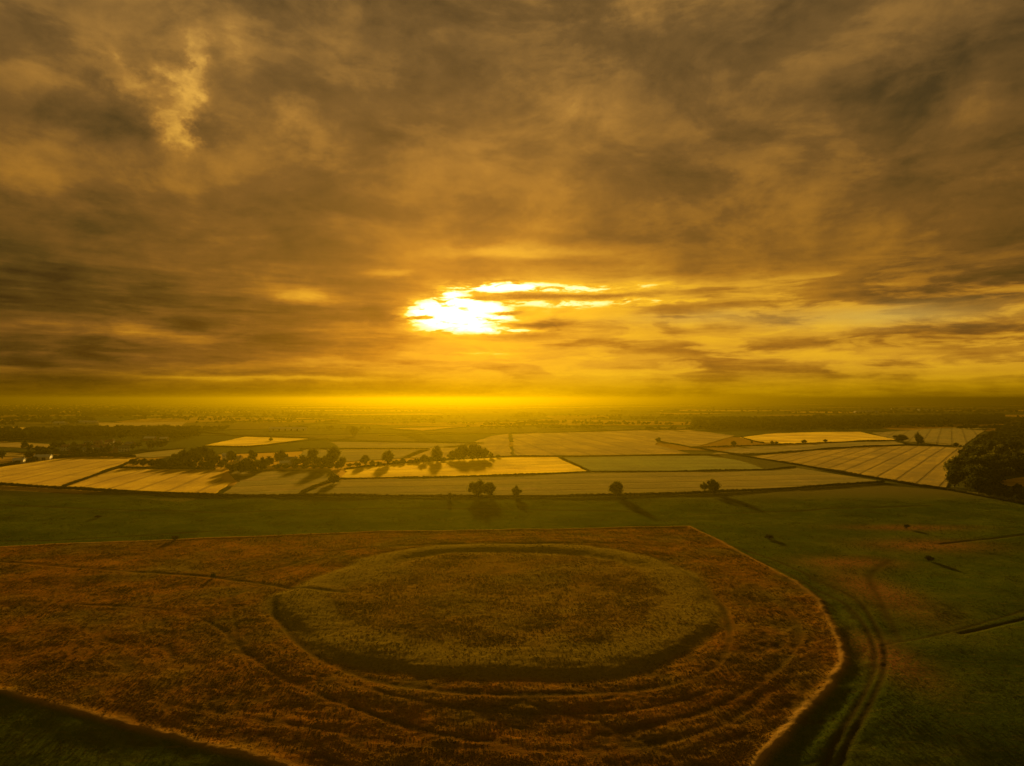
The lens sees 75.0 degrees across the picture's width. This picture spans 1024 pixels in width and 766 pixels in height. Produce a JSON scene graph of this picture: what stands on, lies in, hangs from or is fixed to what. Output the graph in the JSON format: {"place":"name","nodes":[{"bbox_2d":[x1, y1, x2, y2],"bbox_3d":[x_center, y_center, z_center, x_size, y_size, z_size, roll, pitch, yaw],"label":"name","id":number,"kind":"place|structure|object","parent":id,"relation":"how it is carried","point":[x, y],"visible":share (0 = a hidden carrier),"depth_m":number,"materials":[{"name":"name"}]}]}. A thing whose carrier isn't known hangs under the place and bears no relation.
{"place":"outdoors","nodes":[
{"label":"outdoors","id":0,"kind":"place"},
{"bbox_2d":[3,453,25,456],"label":"field","id":1,"kind":"structure","parent":0,"point":[13,455],"depth_m":820.71,"materials":[{"name":"yellow plant"}]},
{"bbox_2d":[0,441,48,447],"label":"field","id":2,"kind":"structure","parent":0,"point":[10,444],"depth_m":1019.13,"materials":[{"name":"plant"}]},
{"bbox_2d":[53,421,67,424],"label":"shed","id":3,"kind":"structure","parent":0,"point":[59,422],"depth_m":1824.79,"materials":[{"name":"metal"}]},
{"bbox_2d":[61,443,69,450],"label":"house","id":4,"kind":"structure","parent":0,"point":[64,447],"depth_m":903.53,"materials":[{"name":"tile"}]},
{"bbox_2d":[0,457,132,485],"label":"field","id":5,"kind":"structure","parent":0,"point":[56,472],"depth_m":648.53,"materials":[{"name":"yellow plant"}]},
{"bbox_2d":[75,421,98,423],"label":"shed","id":6,"kind":"structure","parent":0,"point":[88,422],"depth_m":1898.74,"materials":[{"name":"metal"}]},
{"bbox_2d":[118,444,129,451],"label":"house","id":7,"kind":"structure","parent":0,"point":[123,448],"depth_m":887.18,"materials":[{"name":"stone"}]},
{"bbox_2d":[98,422,184,426],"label":"field","id":8,"kind":"structure","parent":0,"point":[145,423],"depth_m":1892.68,"materials":[{"name":"plant"}]},
{"bbox_2d":[143,436,156,440],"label":"barn","id":9,"kind":"structure","parent":0,"point":[147,438],"depth_m":1122.04,"materials":[{"name":"brick"}]},
{"bbox_2d":[70,469,235,492],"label":"field","id":10,"kind":"structure","parent":0,"point":[180,480],"depth_m":562.06,"materials":[{"name":"yellow plant"}]},
{"bbox_2d":[132,449,182,457],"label":"field","id":11,"kind":"structure","parent":0,"point":[163,453],"depth_m":835.50,"materials":[{"name":"plant"}]},
{"bbox_2d":[208,437,303,445],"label":"field","id":12,"kind":"structure","parent":0,"point":[245,441],"depth_m":1091.07,"materials":[{"name":"yellow plant"}]},
{"bbox_2d":[223,469,333,494],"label":"field","id":13,"kind":"structure","parent":0,"point":[275,481],"depth_m":568.96,"materials":[{"name":"yellow plant"}]},
{"bbox_2d":[234,460,246,472],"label":"tree","id":14,"kind":"object","parent":13,"relation":"on","point":[238,466],"visible":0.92,"depth_m":628.56,"materials":[{"name":"green plant"}]},
{"bbox_2d":[242,459,261,472],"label":"tree","id":15,"kind":"object","parent":13,"relation":"on","point":[250,465],"visible":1,"depth_m":628.52,"materials":[{"name":"green plant"}]},
{"bbox_2d":[258,456,269,470],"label":"tree","id":16,"kind":"object","parent":13,"relation":"on","point":[264,463],"visible":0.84,"depth_m":647.30,"materials":[{"name":"green plant"}]},
{"bbox_2d":[299,450,425,461],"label":"field","id":17,"kind":"structure","parent":0,"point":[352,455],"depth_m":850.83,"materials":[{"name":"yellow plant"}]},
{"bbox_2d":[299,448,429,448],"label":"hedge","id":18,"kind":"object","parent":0,"point":[368,448],"visible":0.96,"depth_m":928.67,"materials":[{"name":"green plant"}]},
{"bbox_2d":[331,442,472,447],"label":"field","id":19,"kind":"structure","parent":0,"point":[379,445],"depth_m":997.21,"materials":[{"name":"yellow plant"}]},
{"bbox_2d":[400,434,511,457],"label":"field","id":20,"kind":"structure","parent":0,"point":[495,445],"depth_m":936.77,"materials":[{"name":"yellow plant"}]},
{"bbox_2d":[342,457,585,477],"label":"field","id":21,"kind":"structure","parent":0,"point":[489,466],"depth_m":667.20,"materials":[{"name":"yellow plant"}]},
{"bbox_2d":[419,454,427,461],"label":"tree","id":22,"kind":"object","parent":21,"relation":"on","point":[423,458],"visible":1,"depth_m":722.54,"materials":[{"name":"green plant"}]},
{"bbox_2d":[430,446,442,461],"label":"tree","id":23,"kind":"object","parent":21,"relation":"on","point":[436,453],"visible":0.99,"depth_m":738.71,"materials":[{"name":"green plant"}]},
{"bbox_2d":[446,450,455,458],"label":"tree","id":24,"kind":"object","parent":21,"relation":"on","point":[451,455],"visible":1,"depth_m":757.40,"materials":[{"name":"green plant"}]},
{"bbox_2d":[454,445,463,459],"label":"tree","id":25,"kind":"object","parent":21,"relation":"on","point":[458,454],"visible":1,"depth_m":757.38,"materials":[{"name":"green plant"}]},
{"bbox_2d":[460,444,469,458],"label":"tree","id":26,"kind":"object","parent":21,"relation":"on","point":[464,449],"visible":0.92,"depth_m":759.85,"materials":[{"name":"green plant"}]},
{"bbox_2d":[468,443,477,458],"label":"tree","id":27,"kind":"object","parent":21,"relation":"on","point":[472,451],"visible":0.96,"depth_m":764.27,"materials":[{"name":"green plant"}]},
{"bbox_2d":[474,444,484,458],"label":"tree","id":28,"kind":"object","parent":21,"relation":"on","point":[478,453],"visible":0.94,"depth_m":768.67,"materials":[{"name":"green plant"}]},
{"bbox_2d":[480,447,489,457],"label":"tree","id":29,"kind":"object","parent":21,"relation":"on","point":[484,451],"visible":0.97,"depth_m":769.27,"materials":[{"name":"green plant"}]},
{"bbox_2d":[0,401,1023,765],"bbox_3d":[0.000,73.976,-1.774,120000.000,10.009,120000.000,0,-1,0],"label":"ground","id":30,"kind":"structure","parent":0,"point":[838,745],"depth_m":215.76,"materials":[{"name":"green plant"}]},
{"bbox_2d":[12,458,25,463],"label":"shed","id":31,"kind":"structure","parent":30,"relation":"on","point":[22,460],"depth_m":724.30,"materials":[{"name":"metal"}]},
{"bbox_2d":[33,454,52,460],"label":"shed","id":32,"kind":"structure","parent":30,"relation":"on","point":[41,457],"depth_m":760.60,"materials":[{"name":"metal"}]},
{"bbox_2d":[0,452,135,465],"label":"hedge","id":33,"kind":"object","parent":30,"relation":"on","point":[102,454],"visible":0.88,"depth_m":798.99,"materials":[{"name":"green plant"}]},
{"bbox_2d":[69,445,80,453],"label":"tree","id":34,"kind":"object","parent":30,"relation":"on","point":[74,449],"visible":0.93,"depth_m":820.25,"materials":[{"name":"green plant"}]},
{"bbox_2d":[61,458,138,486],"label":"hedge","id":35,"kind":"object","parent":30,"relation":"on","point":[93,475],"visible":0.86,"depth_m":609.35,"materials":[{"name":"green plant"}]},
{"bbox_2d":[136,458,148,465],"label":"tree","id":36,"kind":"object","parent":30,"relation":"on","point":[143,461],"visible":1,"depth_m":689.80,"materials":[{"name":"green plant"}]},
{"bbox_2d":[113,447,185,456],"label":"hedge","id":37,"kind":"object","parent":30,"relation":"on","point":[153,450],"visible":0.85,"depth_m":883.78,"materials":[{"name":"green plant"}]},
{"bbox_2d":[0,482,299,496],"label":"hedge","id":38,"kind":"object","parent":30,"relation":"on","point":[128,491],"visible":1,"depth_m":496.53,"materials":[{"name":"green plant"}]},
{"bbox_2d":[146,459,156,465],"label":"tree","id":39,"kind":"object","parent":30,"relation":"on","point":[150,462],"visible":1,"depth_m":694.29,"materials":[{"name":"green plant"}]},
{"bbox_2d":[119,466,215,469],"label":"hedge","id":40,"kind":"object","parent":30,"relation":"on","point":[191,467],"visible":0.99,"depth_m":663.53,"materials":[{"name":"green plant"}]},
{"bbox_2d":[175,454,183,462],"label":"tree","id":41,"kind":"object","parent":30,"relation":"on","point":[180,459],"visible":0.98,"depth_m":717.24,"materials":[{"name":"green plant"}]},
{"bbox_2d":[190,448,199,458],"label":"tree","id":42,"kind":"object","parent":30,"relation":"on","point":[193,451],"visible":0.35,"depth_m":751.45,"materials":[{"name":"green plant"}]},
{"bbox_2d":[193,451,203,462],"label":"tree","id":43,"kind":"object","parent":30,"relation":"on","point":[197,457],"visible":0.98,"depth_m":722.67,"materials":[{"name":"green plant"}]},
{"bbox_2d":[200,445,209,458],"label":"tree","id":44,"kind":"object","parent":30,"relation":"on","point":[204,452],"visible":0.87,"depth_m":763.77,"materials":[{"name":"green plant"}]},
{"bbox_2d":[226,450,236,460],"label":"tree","id":45,"kind":"object","parent":30,"relation":"on","point":[231,455],"visible":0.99,"depth_m":739.56,"materials":[{"name":"green plant"}]},
{"bbox_2d":[247,449,257,459],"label":"tree","id":46,"kind":"object","parent":30,"relation":"on","point":[252,454],"visible":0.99,"depth_m":751.16,"materials":[{"name":"green plant"}]},
{"bbox_2d":[199,431,309,437],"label":"hedge","id":47,"kind":"object","parent":30,"relation":"on","point":[256,436],"visible":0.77,"depth_m":1239.27,"materials":[{"name":"green plant"}]},
{"bbox_2d":[205,439,329,446],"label":"hedge","id":48,"kind":"object","parent":30,"relation":"on","point":[264,444],"visible":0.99,"depth_m":989.67,"materials":[{"name":"green plant"}]},
{"bbox_2d":[266,456,274,465],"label":"tree","id":49,"kind":"object","parent":30,"relation":"on","point":[271,461],"visible":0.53,"depth_m":696.36,"materials":[{"name":"green plant"}]},
{"bbox_2d":[274,450,287,462],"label":"tree","id":50,"kind":"object","parent":30,"relation":"on","point":[280,455],"visible":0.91,"depth_m":715.11,"materials":[{"name":"green plant"}]},
{"bbox_2d":[290,458,301,464],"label":"tree","id":51,"kind":"object","parent":30,"relation":"on","point":[296,461],"visible":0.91,"depth_m":689.99,"materials":[{"name":"green plant"}]},
{"bbox_2d":[302,457,312,464],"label":"tree","id":52,"kind":"object","parent":30,"relation":"on","point":[307,461],"visible":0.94,"depth_m":694.35,"materials":[{"name":"green plant"}]},
{"bbox_2d":[307,448,318,461],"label":"tree","id":53,"kind":"object","parent":30,"relation":"on","point":[312,454],"visible":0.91,"depth_m":716.12,"materials":[{"name":"green plant"}]},
{"bbox_2d":[312,456,321,464],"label":"tree","id":54,"kind":"object","parent":30,"relation":"on","point":[316,460],"visible":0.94,"depth_m":694.34,"materials":[{"name":"green plant"}]},
{"bbox_2d":[321,459,331,464],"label":"tree","id":55,"kind":"object","parent":30,"relation":"on","point":[326,461],"visible":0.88,"depth_m":684.51,"materials":[{"name":"green plant"}]},
{"bbox_2d":[297,477,367,493],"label":"hedge","id":56,"kind":"object","parent":30,"relation":"on","point":[309,488],"visible":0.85,"depth_m":536.31,"materials":[{"name":"green plant"}]},
{"bbox_2d":[326,446,341,463],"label":"tree","id":57,"kind":"object","parent":30,"relation":"on","point":[334,452],"visible":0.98,"depth_m":693.21,"materials":[{"name":"green plant"}]},
{"bbox_2d":[332,461,342,467],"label":"tree","id":58,"kind":"object","parent":30,"relation":"on","point":[337,464],"visible":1,"depth_m":664.77,"materials":[{"name":"green plant"}]},
{"bbox_2d":[339,456,345,466],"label":"tree","id":59,"kind":"object","parent":30,"relation":"on","point":[342,460],"visible":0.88,"depth_m":675.58,"materials":[{"name":"green plant"}]},
{"bbox_2d":[347,426,359,434],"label":"tree","id":60,"kind":"object","parent":30,"relation":"on","point":[354,430],"visible":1,"depth_m":1258.36,"materials":[{"name":"green plant"}]},
{"bbox_2d":[359,455,369,464],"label":"tree","id":61,"kind":"object","parent":30,"relation":"on","point":[365,459],"visible":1,"depth_m":694.46,"materials":[{"name":"green plant"}]},
{"bbox_2d":[381,449,393,462],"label":"tree","id":62,"kind":"object","parent":30,"relation":"on","point":[387,456],"visible":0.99,"depth_m":705.97,"materials":[{"name":"green plant"}]},
{"bbox_2d":[329,440,482,442],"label":"hedge","id":63,"kind":"object","parent":30,"relation":"on","point":[414,441],"visible":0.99,"depth_m":1076.64,"materials":[{"name":"green plant"}]},
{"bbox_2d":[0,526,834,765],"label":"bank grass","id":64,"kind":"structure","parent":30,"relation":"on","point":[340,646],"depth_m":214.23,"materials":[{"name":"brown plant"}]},
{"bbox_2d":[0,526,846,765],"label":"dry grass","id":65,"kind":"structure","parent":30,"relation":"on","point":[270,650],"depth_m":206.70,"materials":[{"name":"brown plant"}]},
{"bbox_2d":[379,433,509,435],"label":"hedge","id":66,"kind":"object","parent":30,"relation":"on","point":[443,433],"visible":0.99,"depth_m":1313.23,"materials":[{"name":"green plant"}]},
{"bbox_2d":[343,455,556,468],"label":"hedge","id":67,"kind":"object","parent":30,"relation":"on","point":[363,466],"visible":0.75,"depth_m":765.11,"materials":[{"name":"green plant"}]},
{"bbox_2d":[466,479,486,496],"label":"tree","id":68,"kind":"object","parent":30,"relation":"on","point":[476,487],"visible":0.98,"depth_m":471.59,"materials":[{"name":"green plant"}]},
{"bbox_2d":[481,482,495,497],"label":"tree","id":69,"kind":"object","parent":30,"relation":"on","point":[489,489],"visible":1,"depth_m":471.71,"materials":[{"name":"green plant"}]},
{"bbox_2d":[0,403,1023,447],"bbox_3d":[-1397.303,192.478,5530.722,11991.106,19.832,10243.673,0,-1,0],"label":"woodland","id":70,"kind":"object","parent":30,"relation":"on","point":[1003,434],"visible":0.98,"depth_m":1859.57,"materials":[{"name":"green plant"}]},
{"bbox_2d":[511,485,521,495],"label":"tree","id":71,"kind":"object","parent":30,"relation":"on","point":[516,490],"visible":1,"depth_m":472.62,"materials":[{"name":"green plant"}]},
{"bbox_2d":[558,456,587,470],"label":"hedge","id":72,"kind":"object","parent":30,"relation":"on","point":[574,463],"visible":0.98,"depth_m":709.97,"materials":[{"name":"green plant"}]},
{"bbox_2d":[368,466,795,478],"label":"hedge","id":73,"kind":"object","parent":30,"relation":"on","point":[515,474],"visible":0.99,"depth_m":626.39,"materials":[{"name":"green plant"}]},
{"bbox_2d":[300,480,884,497],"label":"hedge","id":74,"kind":"object","parent":30,"relation":"on","point":[562,495],"visible":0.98,"depth_m":476.95,"materials":[{"name":"green plant"}]},
{"bbox_2d":[510,428,683,433],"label":"hedge","id":75,"kind":"object","parent":30,"relation":"on","point":[589,431],"visible":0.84,"depth_m":1422.29,"materials":[{"name":"green plant"}]},
{"bbox_2d":[607,480,624,496],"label":"tree","id":76,"kind":"object","parent":30,"relation":"on","point":[616,487],"visible":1,"depth_m":476.07,"materials":[{"name":"green plant"}]},
{"bbox_2d":[557,454,718,456],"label":"hedge","id":77,"kind":"object","parent":30,"relation":"on","point":[639,455],"visible":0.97,"depth_m":820.76,"materials":[{"name":"green plant"}]},
{"bbox_2d":[706,479,721,493],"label":"tree","id":78,"kind":"object","parent":30,"relation":"on","point":[713,485],"visible":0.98,"depth_m":492.68,"materials":[{"name":"green plant"}]},
{"bbox_2d":[689,440,896,447],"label":"hedge","id":79,"kind":"object","parent":30,"relation":"on","point":[795,443],"visible":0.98,"depth_m":1021.23,"materials":[{"name":"green plant"}]},
{"bbox_2d":[737,444,961,454],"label":"hedge","id":80,"kind":"object","parent":30,"relation":"on","point":[839,447],"visible":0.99,"depth_m":936.88,"materials":[{"name":"green plant"}]},
{"bbox_2d":[699,448,1023,503],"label":"hedge","id":81,"kind":"object","parent":30,"relation":"on","point":[917,484],"visible":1,"depth_m":584.83,"materials":[{"name":"green plant"}]},
{"bbox_2d":[915,435,924,444],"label":"tree","id":82,"kind":"object","parent":30,"relation":"on","point":[919,440],"visible":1,"depth_m":1025.05,"materials":[{"name":"green plant"}]},
{"bbox_2d":[945,469,962,486],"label":"tree","id":83,"kind":"object","parent":30,"relation":"on","point":[952,478],"visible":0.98,"depth_m":529.32,"materials":[{"name":"green plant"}]},
{"bbox_2d":[945,464,964,483],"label":"tree","id":84,"kind":"object","parent":30,"relation":"on","point":[957,468],"visible":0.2,"depth_m":549.45,"materials":[{"name":"green plant"}]},
{"bbox_2d":[956,446,981,454],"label":"tree","id":85,"kind":"object","parent":30,"relation":"on","point":[970,450],"visible":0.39,"depth_m":736.81,"materials":[{"name":"green plant"}]},
{"bbox_2d":[957,465,993,482],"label":"tree","id":86,"kind":"object","parent":30,"relation":"on","point":[964,473],"visible":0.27,"depth_m":519.84,"materials":[{"name":"green plant"}]},
{"bbox_2d":[962,466,991,482],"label":"tree","id":87,"kind":"object","parent":30,"relation":"on","point":[982,472],"visible":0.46,"depth_m":507.93,"materials":[{"name":"green plant"}]},
{"bbox_2d":[964,456,989,466],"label":"tree","id":88,"kind":"object","parent":30,"relation":"on","point":[977,461],"visible":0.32,"depth_m":568.70,"materials":[{"name":"green plant"}]},
{"bbox_2d":[966,475,992,493],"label":"tree","id":89,"kind":"object","parent":30,"relation":"on","point":[978,484],"visible":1,"depth_m":491.56,"materials":[{"name":"green plant"}]},
{"bbox_2d":[970,447,989,456],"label":"tree","id":90,"kind":"object","parent":30,"relation":"on","point":[979,452],"visible":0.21,"depth_m":667.31,"materials":[{"name":"green plant"}]},
{"bbox_2d":[985,439,997,452],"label":"tree","id":91,"kind":"object","parent":30,"relation":"on","point":[990,445],"visible":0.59,"depth_m":802.06,"materials":[{"name":"green plant"}]},
{"bbox_2d":[981,452,1001,459],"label":"tree","id":92,"kind":"object","parent":30,"relation":"on","point":[988,454],"visible":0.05,"depth_m":641.22,"materials":[{"name":"green plant"}]},
{"bbox_2d":[990,444,1011,454],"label":"tree","id":93,"kind":"object","parent":30,"relation":"on","point":[1000,448],"visible":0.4,"depth_m":732.91,"materials":[{"name":"green plant"}]},
{"bbox_2d":[1011,454,1023,474],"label":"tree","id":94,"kind":"object","parent":30,"relation":"on","point":[1018,462],"visible":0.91,"depth_m":615.87,"materials":[{"name":"green plant"}]},
{"bbox_2d":[0,399,1023,400],"bbox_3d":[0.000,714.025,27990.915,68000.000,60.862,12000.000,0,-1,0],"label":"hills","id":95,"kind":"structure","parent":0,"point":[517,400],"depth_m":25715.84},
{"bbox_2d":[0,0,1023,399],"label":"sky","id":96,"kind":"structure","parent":0,"point":[200,199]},
{"bbox_2d":[307,468,876,495],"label":"field","id":97,"kind":"structure","parent":0,"point":[591,482],"depth_m":555.33,"materials":[{"name":"yellow plant"}]},
{"bbox_2d":[328,472,340,482],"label":"tree","id":98,"kind":"object","parent":97,"relation":"on","point":[332,478],"visible":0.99,"depth_m":547.52,"materials":[{"name":"green plant"}]},
{"bbox_2d":[512,430,733,455],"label":"field","id":99,"kind":"structure","parent":0,"point":[634,442],"depth_m":1091.07,"materials":[{"name":"yellow plant"}]},
{"bbox_2d":[563,456,762,470],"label":"field","id":100,"kind":"structure","parent":0,"point":[649,463],"depth_m":718.92,"materials":[{"name":"green plant"}]},
{"bbox_2d":[714,441,902,454],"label":"field","id":101,"kind":"structure","parent":0,"point":[759,449],"depth_m":976.22,"materials":[{"name":"yellow plant"}]},
{"bbox_2d":[740,432,894,442],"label":"field","id":102,"kind":"structure","parent":0,"point":[811,437],"depth_m":1204.43,"materials":[{"name":"yellow plant"}]},
{"bbox_2d":[754,446,962,486],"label":"field","id":103,"kind":"structure","parent":0,"point":[920,464],"depth_m":753.99,"materials":[{"name":"yellow plant"}]},
{"bbox_2d":[942,455,965,470],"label":"tree","id":104,"kind":"object","parent":103,"relation":"on","point":[954,461],"visible":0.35,"depth_m":581.13,"materials":[{"name":"green plant"}]},
{"bbox_2d":[873,425,991,445],"bbox_3d":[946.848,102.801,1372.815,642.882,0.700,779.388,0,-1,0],"label":"field","id":105,"kind":"structure","parent":0,"point":[950,436],"depth_m":1306.21,"materials":[{"name":"plant"}]},
{"bbox_2d":[892,434,908,440],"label":"tree","id":106,"kind":"object","parent":105,"relation":"on","point":[900,437],"visible":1,"depth_m":1094.69,"materials":[{"name":"green plant"}]},
{"bbox_2d":[1000,477,1023,486],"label":"field","id":107,"kind":"structure","parent":0,"point":[1013,481],"depth_m":562.06,"materials":[{"name":"plant"}]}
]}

